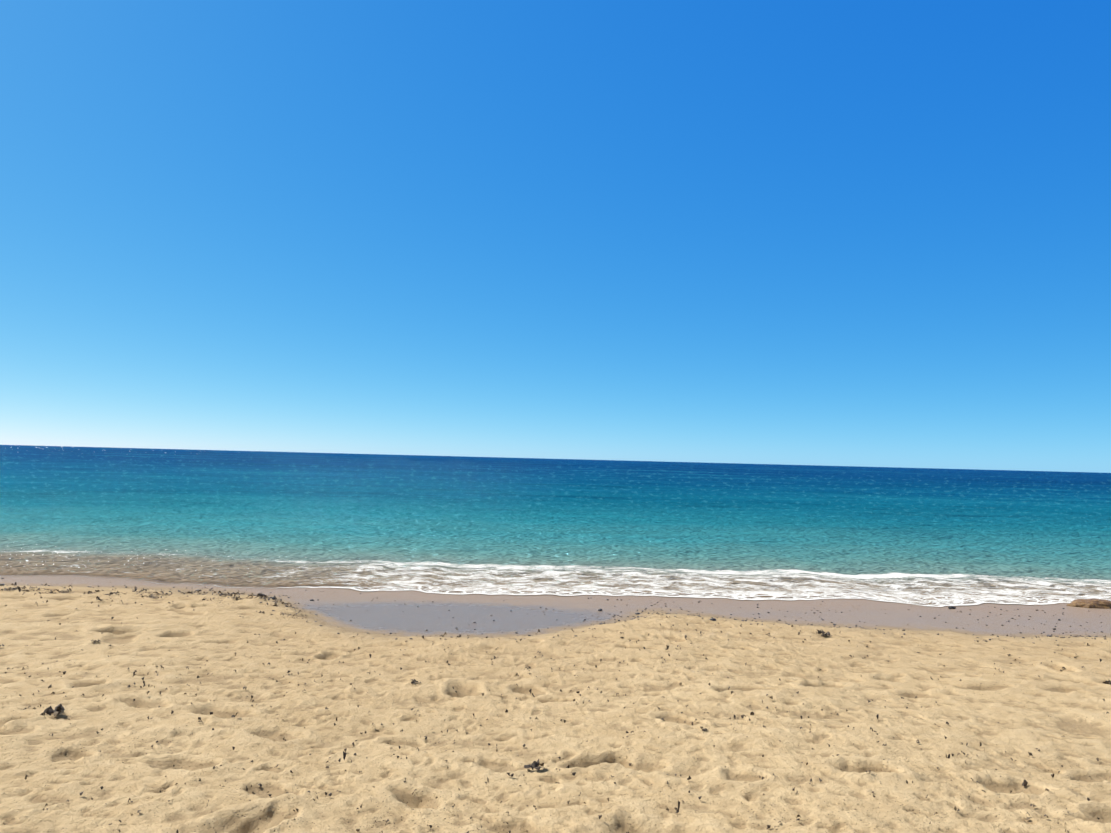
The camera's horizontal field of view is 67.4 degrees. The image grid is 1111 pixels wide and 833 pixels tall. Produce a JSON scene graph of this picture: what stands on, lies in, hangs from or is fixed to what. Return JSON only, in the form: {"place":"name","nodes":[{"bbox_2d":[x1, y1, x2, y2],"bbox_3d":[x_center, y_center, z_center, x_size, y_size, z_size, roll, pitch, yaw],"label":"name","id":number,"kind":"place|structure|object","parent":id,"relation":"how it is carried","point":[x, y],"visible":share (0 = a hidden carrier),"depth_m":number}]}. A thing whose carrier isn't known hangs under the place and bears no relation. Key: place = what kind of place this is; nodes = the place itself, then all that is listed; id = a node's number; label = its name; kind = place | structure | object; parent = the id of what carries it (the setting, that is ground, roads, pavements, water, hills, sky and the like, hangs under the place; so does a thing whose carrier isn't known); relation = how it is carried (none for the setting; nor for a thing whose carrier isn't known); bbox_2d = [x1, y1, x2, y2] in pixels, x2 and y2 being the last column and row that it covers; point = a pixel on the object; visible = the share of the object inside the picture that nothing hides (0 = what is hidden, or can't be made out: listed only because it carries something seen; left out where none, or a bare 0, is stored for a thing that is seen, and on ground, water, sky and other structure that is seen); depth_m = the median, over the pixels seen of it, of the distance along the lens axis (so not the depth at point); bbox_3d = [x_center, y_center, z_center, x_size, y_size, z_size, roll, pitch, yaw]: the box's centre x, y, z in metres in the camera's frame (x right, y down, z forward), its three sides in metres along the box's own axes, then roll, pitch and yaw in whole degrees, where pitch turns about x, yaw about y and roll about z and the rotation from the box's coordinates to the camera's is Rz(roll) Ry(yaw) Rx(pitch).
{"place":"outdoors","nodes":[
{"label":"outdoors","id":0,"kind":"place"},
{"bbox_2d":[0,574,1110,832],"bbox_3d":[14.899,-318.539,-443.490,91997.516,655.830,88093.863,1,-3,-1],"label":"beach sand","id":1,"kind":"structure","parent":0,"point":[1018,696],"depth_m":5.55},
{"bbox_2d":[1,586,300,617],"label":"seaweed","id":2,"kind":"object","parent":1,"relation":"on","point":[261,595],"visible":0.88,"depth_m":10.59},
{"bbox_2d":[0,578,1105,643],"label":"pebbles","id":3,"kind":"object","parent":1,"relation":"on","point":[711,619],"visible":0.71,"depth_m":10.30},
{"bbox_2d":[0,630,1110,769],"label":"seaweed clumps","id":4,"kind":"object","parent":1,"relation":"on","point":[60,707],"visible":0.98,"depth_m":5.15},
{"bbox_2d":[0,582,1110,832],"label":"seaweed scraps","id":5,"kind":"object","parent":1,"relation":"on","point":[506,710],"visible":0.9,"depth_m":5.27},
{"bbox_2d":[1066,598,1110,608],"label":"rock","id":6,"kind":"object","parent":1,"relation":"on","point":[1095,603],"visible":0.69,"depth_m":11.96},
{"bbox_2d":[0,445,1110,606],"bbox_3d":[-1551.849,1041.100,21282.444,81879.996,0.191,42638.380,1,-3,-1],"label":"sea water","id":7,"kind":"structure","parent":0,"point":[936,537],"depth_m":24.21},
{"bbox_2d":[0,0,1110,472],"label":"sky","id":8,"kind":"structure","parent":0,"point":[863,233]}
]}

